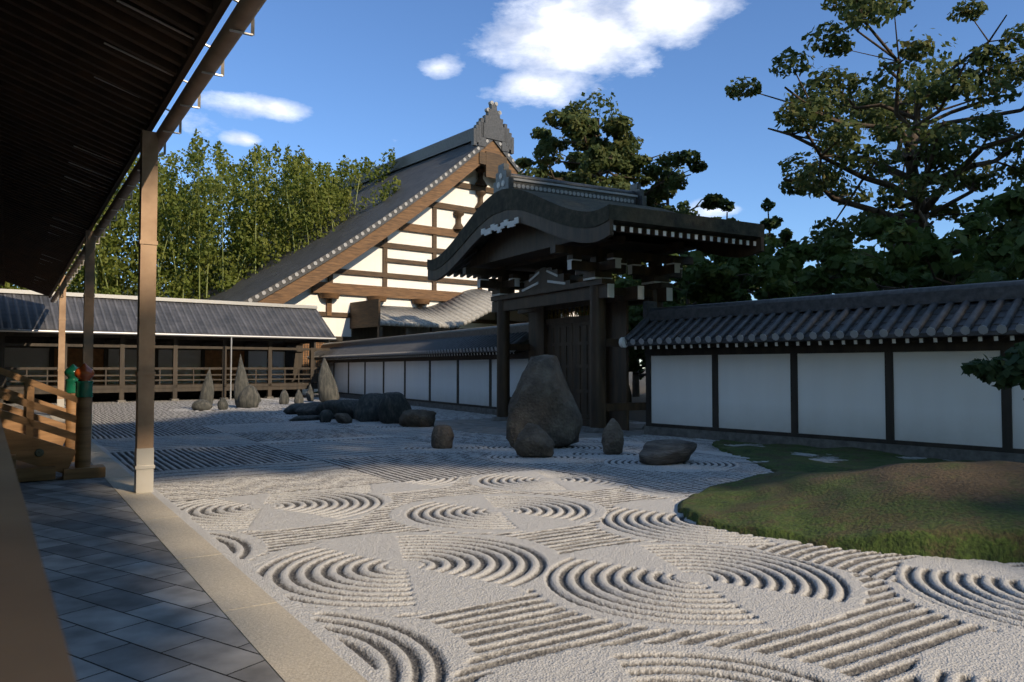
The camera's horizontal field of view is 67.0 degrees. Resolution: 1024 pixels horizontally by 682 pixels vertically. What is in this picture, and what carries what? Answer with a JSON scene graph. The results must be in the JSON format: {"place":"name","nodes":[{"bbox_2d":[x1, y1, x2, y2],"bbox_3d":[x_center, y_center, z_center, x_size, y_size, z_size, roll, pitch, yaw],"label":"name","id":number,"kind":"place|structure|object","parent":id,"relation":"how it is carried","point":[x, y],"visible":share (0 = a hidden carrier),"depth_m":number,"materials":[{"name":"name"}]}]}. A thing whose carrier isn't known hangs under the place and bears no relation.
{"place":"outdoors","nodes":[
{"label":"outdoors","id":0,"kind":"place"},
{"bbox_2d":[3,401,283,681],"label":"paving","id":1,"kind":"structure","parent":0,"point":[133,601],"depth_m":5.35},
{"bbox_2d":[0,419,76,681],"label":"veranda","id":2,"kind":"object","parent":1,"relation":"on","point":[33,647],"visible":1,"depth_m":0.59,"materials":[{"name":"brown wood"}]},
{"bbox_2d":[0,363,105,481],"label":"hojo stairs","id":3,"kind":"structure","parent":1,"relation":"on","point":[39,451],"depth_m":11.20,"materials":[{"name":"brown wood"}]},
{"bbox_2d":[46,394,477,427],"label":"gravel","id":4,"kind":"structure","parent":0,"point":[113,413],"depth_m":28.32,"materials":[{"name":"grey gravel"}]},
{"bbox_2d":[191,399,212,410],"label":"rock","id":5,"kind":"object","parent":4,"relation":"on","point":[201,404],"visible":0.95,"depth_m":29.72,"materials":[{"name":"grey stone"}]},
{"bbox_2d":[217,397,227,409],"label":"rock","id":6,"kind":"object","parent":4,"relation":"on","point":[222,403],"visible":0.93,"depth_m":30.13,"materials":[{"name":"grey stone"}]},
{"bbox_2d":[236,385,260,407],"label":"rock","id":7,"kind":"object","parent":4,"relation":"on","point":[249,396],"visible":0.91,"depth_m":31.53,"materials":[{"name":"grey stone"}]},
{"bbox_2d":[279,389,289,403],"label":"rock","id":8,"kind":"object","parent":4,"relation":"on","point":[284,398],"visible":0.91,"depth_m":34.80,"materials":[{"name":"grey stone"}]},
{"bbox_2d":[283,403,301,414],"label":"rock","id":9,"kind":"object","parent":4,"relation":"on","point":[290,409],"visible":0.52,"depth_m":27.09,"materials":[{"name":"grey stone"}]},
{"bbox_2d":[294,389,303,402],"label":"rock","id":10,"kind":"object","parent":4,"relation":"on","point":[298,398],"visible":0.8,"depth_m":33.61,"materials":[{"name":"grey stone"}]},
{"bbox_2d":[295,402,321,415],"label":"rock","id":11,"kind":"object","parent":4,"relation":"on","point":[306,408],"visible":0.4,"depth_m":25.79,"materials":[{"name":"grey stone"}]},
{"bbox_2d":[306,384,313,400],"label":"rock","id":12,"kind":"object","parent":4,"relation":"on","point":[309,395],"visible":0.98,"depth_m":37.82,"materials":[{"name":"grey stone"}]},
{"bbox_2d":[91,413,717,483],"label":"gravel","id":13,"kind":"structure","parent":0,"point":[190,452],"depth_m":16.01,"materials":[{"name":"grey gravel"}]},
{"bbox_2d":[289,415,318,420],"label":"rock","id":14,"kind":"object","parent":13,"relation":"on","point":[306,417],"visible":0.71,"depth_m":23.90,"materials":[{"name":"grey stone"}]},
{"bbox_2d":[319,410,333,422],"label":"rock","id":15,"kind":"object","parent":13,"relation":"on","point":[325,416],"visible":0.94,"depth_m":23.12,"materials":[{"name":"grey stone"}]},
{"bbox_2d":[315,400,357,418],"bbox_3d":[-5.381,2.207,24.901,1.190,0.646,1.756,-2,-3,43],"label":"rock","id":16,"kind":"object","parent":13,"relation":"on","point":[339,406],"visible":0.55,"depth_m":24.41,"materials":[{"name":"grey stone"}]},
{"bbox_2d":[334,413,352,423],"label":"rock","id":17,"kind":"object","parent":13,"relation":"on","point":[343,418],"visible":0.94,"depth_m":22.69,"materials":[{"name":"grey stone"}]},
{"bbox_2d":[378,392,411,423],"bbox_3d":[-3.427,2.010,22.822,1.013,1.013,0.786,0,-2,0],"label":"rock","id":18,"kind":"object","parent":13,"relation":"on","point":[393,406],"visible":0.84,"depth_m":22.54,"materials":[{"name":"grey stone"}]},
{"bbox_2d":[399,409,436,426],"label":"rock","id":19,"kind":"object","parent":13,"relation":"on","point":[417,418],"visible":0.94,"depth_m":21.31,"materials":[{"name":"grey stone"}]},
{"bbox_2d":[431,425,453,448],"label":"cone rock","id":20,"kind":"object","parent":13,"relation":"on","point":[442,436],"visible":0.96,"depth_m":15.63,"materials":[{"name":"grey stone"}]},
{"bbox_2d":[427,163,763,432],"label":"gate","id":21,"kind":"structure","parent":13,"relation":"on","point":[542,245],"depth_m":20.62,"materials":[{"name":"brown wood"}]},
{"bbox_2d":[101,369,728,468],"bbox_3d":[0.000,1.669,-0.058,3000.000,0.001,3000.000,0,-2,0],"label":"ground","id":22,"kind":"structure","parent":0,"point":[638,415],"depth_m":39.77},
{"bbox_2d":[0,0,265,302],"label":"hojo eave","id":23,"kind":"object","parent":22,"relation":"on","point":[88,89],"visible":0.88,"depth_m":10.05,"materials":[{"name":"brown wood"}]},
{"bbox_2d":[57,130,157,492],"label":"posts","id":24,"kind":"object","parent":23,"relation":"attached to","point":[145,375],"visible":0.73,"depth_m":10.02,"materials":[{"name":"brown wood"}]},
{"bbox_2d":[0,289,335,403],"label":"veranda building","id":25,"kind":"structure","parent":22,"relation":"on","point":[272,364],"depth_m":39.91,"materials":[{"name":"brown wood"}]},
{"bbox_2d":[0,293,334,336],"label":"roof","id":26,"kind":"structure","parent":25,"relation":"on","point":[27,311],"depth_m":38.86,"materials":[{"name":"tile"}]},
{"bbox_2d":[43,400,367,681],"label":"curb","id":27,"kind":"structure","parent":22,"relation":"on","point":[285,644],"depth_m":5.36,"materials":[{"name":"stone"}]},
{"bbox_2d":[199,368,213,403],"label":"rock","id":28,"kind":"object","parent":22,"relation":"on","point":[207,392],"visible":0.69,"depth_m":30.49,"materials":[{"name":"grey stone"}]},
{"bbox_2d":[234,354,248,404],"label":"rock","id":29,"kind":"object","parent":22,"relation":"on","point":[241,383],"visible":0.76,"depth_m":32.60,"materials":[{"name":"grey stone"}]},
{"bbox_2d":[318,357,339,401],"bbox_3d":[-8.635,1.874,36.434,1.000,2.259,0.583,0,-2,0],"label":"rock","id":30,"kind":"object","parent":22,"relation":"on","point":[327,388],"visible":0.84,"depth_m":36.24,"materials":[{"name":"grey stone"}]},
{"bbox_2d":[352,393,381,421],"bbox_3d":[-4.334,2.067,23.841,1.205,0.925,1.029,0,-2,0],"label":"rock","id":31,"kind":"object","parent":22,"relation":"on","point":[365,407],"visible":0.65,"depth_m":23.51,"materials":[{"name":"grey stone"}]},
{"bbox_2d":[242,101,573,393],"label":"building","id":32,"kind":"structure","parent":22,"relation":"on","point":[371,281],"depth_m":54.72,"materials":[{"name":"white paint"}]},
{"bbox_2d":[162,143,477,301],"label":"roof","id":33,"kind":"structure","parent":32,"relation":"attached to","point":[416,178],"depth_m":56.94,"materials":[{"name":"grey tile"}]},
{"bbox_2d":[307,322,528,414],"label":"wall","id":34,"kind":"structure","parent":22,"relation":"on","point":[455,370],"depth_m":31.54,"materials":[{"name":"white paint"}]},
{"bbox_2d":[433,418,648,437],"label":"gate flagstone paving","id":35,"kind":"structure","parent":22,"relation":"on","point":[486,425],"depth_m":21.02,"materials":[{"name":"grey stone"}]},
{"bbox_2d":[506,354,582,447],"bbox_3d":[0.673,1.310,15.975,1.585,2.070,1.082,0,-2,0],"label":"standing rock","id":36,"kind":"object","parent":22,"relation":"on","point":[542,397],"visible":0.85,"depth_m":15.61,"materials":[{"name":"grey stone"}]},
{"bbox_2d":[515,88,707,306],"bbox_3d":[4.673,-4.837,39.245,9.982,15.976,9.508,1,-2,-28],"label":"conifer tree","id":37,"kind":"object","parent":22,"relation":"on","point":[596,160],"visible":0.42,"depth_m":37.55,"materials":[{"name":"green plant"}]},
{"bbox_2d":[577,271,685,402],"bbox_3d":[4.554,0.021,31.186,4.966,5.654,5.437,0,-2,0],"label":"broadleaf tree","id":38,"kind":"object","parent":22,"relation":"on","point":[634,356],"visible":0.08,"depth_m":30.68,"materials":[{"name":"green plant"}]},
{"bbox_2d":[631,262,647,396],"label":"cedar tree","id":39,"kind":"object","parent":22,"relation":"on","point":[636,375],"visible":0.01,"depth_m":44.66,"materials":[{"name":"green plant"}]},
{"bbox_2d":[639,200,690,379],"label":"cedar tree","id":40,"kind":"object","parent":22,"relation":"on","point":[681,205],"visible":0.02,"depth_m":47.24,"materials":[{"name":"green plant"}]},
{"bbox_2d":[621,162,728,304],"bbox_3d":[7.872,-3.269,41.814,7.844,13.005,7.822,1,-2,-22],"label":"conifer tree","id":41,"kind":"object","parent":22,"relation":"on","point":[713,202],"visible":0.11,"depth_m":39.62,"materials":[{"name":"green plant"}]},
{"bbox_2d":[625,250,757,328],"bbox_3d":[6.810,-0.348,28.663,5.506,6.216,5.081,-1,-2,35],"label":"broadleaf tree","id":42,"kind":"object","parent":22,"relation":"on","point":[743,265],"visible":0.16,"depth_m":28.17,"materials":[{"name":"green plant"}]},
{"bbox_2d":[678,216,721,304],"bbox_3d":[10.138,-1.477,36.973,4.942,9.066,5.104,0,-2,-13],"label":"cedar tree","id":43,"kind":"object","parent":22,"relation":"on","point":[682,287],"depth_m":37.23,"materials":[{"name":"green plant"}]},
{"bbox_2d":[681,200,738,304],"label":"cedar tree","id":44,"kind":"object","parent":22,"relation":"on","point":[729,206],"depth_m":40.15,"materials":[{"name":"green plant"}]},
{"bbox_2d":[662,233,820,302],"bbox_3d":[9.360,-0.725,30.517,6.669,7.121,5.333,0,-2,0],"label":"broadleaf tree","id":45,"kind":"object","parent":22,"relation":"on","point":[803,253],"visible":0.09,"depth_m":30.15,"materials":[{"name":"green plant"}]},
{"bbox_2d":[748,197,784,291],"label":"cedar tree","id":46,"kind":"object","parent":22,"relation":"on","point":[773,222],"visible":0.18,"depth_m":41.98,"materials":[{"name":"green plant"}]},
{"bbox_2d":[752,228,803,296],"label":"cedar tree","id":47,"kind":"object","parent":22,"relation":"on","point":[785,234],"visible":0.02,"depth_m":36.05,"materials":[{"name":"green plant"}]},
{"bbox_2d":[680,251,884,303],"bbox_3d":[7.786,-0.054,23.660,5.171,5.333,5.625,0,-2,0],"label":"broadleaf tree","id":48,"kind":"object","parent":22,"relation":"on","point":[775,279],"visible":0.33,"depth_m":23.00,"materials":[{"name":"green plant"}]},
{"bbox_2d":[619,280,1023,462],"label":"wall","id":49,"kind":"structure","parent":22,"relation":"on","point":[881,370],"depth_m":15.18,"materials":[{"name":"white paint"}]},
{"bbox_2d":[678,439,1023,562],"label":"moss mound","id":50,"kind":"object","parent":22,"relation":"on","point":[869,500],"visible":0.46,"depth_m":7.62,"materials":[{"name":"green plant"}]},
{"bbox_2d":[724,0,1023,285],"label":"tree","id":51,"kind":"object","parent":22,"relation":"on","point":[872,112],"visible":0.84,"depth_m":32.72,"materials":[{"name":"green plant"}]},
{"bbox_2d":[793,211,991,294],"bbox_3d":[12.239,-0.757,24.338,5.926,6.760,6.840,0,-2,0],"label":"broadleaf tree","id":52,"kind":"object","parent":22,"relation":"on","point":[972,223],"visible":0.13,"depth_m":24.14,"materials":[{"name":"green plant"}]},
{"bbox_2d":[833,215,1023,293],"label":"broadleaf tree","id":53,"kind":"object","parent":22,"relation":"on","point":[931,254],"visible":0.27,"depth_m":18.77,"materials":[{"name":"green plant"}]},
{"bbox_2d":[907,186,1023,282],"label":"broadleaf tree","id":54,"kind":"object","parent":22,"relation":"on","point":[1012,201],"visible":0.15,"depth_m":20.55,"materials":[{"name":"green plant"}]},
{"bbox_2d":[974,192,1007,212],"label":"broadleaf tree","id":55,"kind":"object","parent":22,"relation":"on","point":[982,200],"visible":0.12,"depth_m":30.38,"materials":[{"name":"green plant"}]},
{"bbox_2d":[960,341,1023,399],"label":"pine tree","id":56,"kind":"object","parent":22,"relation":"on","point":[1008,372],"visible":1,"depth_m":8.52,"materials":[{"name":"green plant"}]},
{"bbox_2d":[1001,231,1023,278],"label":"broadleaf tree","id":57,"kind":"object","parent":22,"relation":"on","point":[1013,266],"visible":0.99,"depth_m":15.92,"materials":[{"name":"green plant"}]},
{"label":"hillside bamboo","id":58,"kind":"object","parent":22,"relation":"on","visible":0},
{"bbox_2d":[0,128,400,298],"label":"bamboo grove","id":59,"kind":"object","parent":58,"relation":"on","point":[195,220],"visible":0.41,"depth_m":58.49,"materials":[{"name":"green plant"}]},
{"bbox_2d":[17,0,1023,365],"label":"sky","id":60,"kind":"structure","parent":0,"point":[331,79],"materials":[{"name":"blue"}]},
{"bbox_2d":[152,448,1023,681],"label":"gravel","id":61,"kind":"structure","parent":0,"point":[595,566],"depth_m":5.89,"materials":[{"name":"grey gravel"}]},
{"bbox_2d":[513,423,554,457],"bbox_3d":[0.405,1.840,14.198,0.760,0.671,0.596,0,-2,0],"label":"rock","id":62,"kind":"object","parent":61,"relation":"on","point":[534,441],"visible":0.96,"depth_m":14.01,"materials":[{"name":"grey stone"}]},
{"bbox_2d":[601,418,623,454],"bbox_3d":[1.901,1.825,14.640,0.412,0.722,0.430,0,-2,0],"label":"upright rock","id":63,"kind":"object","parent":61,"relation":"on","point":[612,441],"visible":0.97,"depth_m":14.50,"materials":[{"name":"grey stone"}]},
{"bbox_2d":[639,439,696,465],"bbox_3d":[2.679,1.908,13.318,1.060,0.428,0.880,0,-2,0],"label":"rock","id":64,"kind":"object","parent":61,"relation":"on","point":[663,452],"visible":1,"depth_m":13.00,"materials":[{"name":"grey stone"}]},
{"bbox_2d":[629,442,952,464],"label":"stepping stones","id":65,"kind":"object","parent":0,"point":[708,450],"depth_m":14.40,"materials":[{"name":"grey stone"}]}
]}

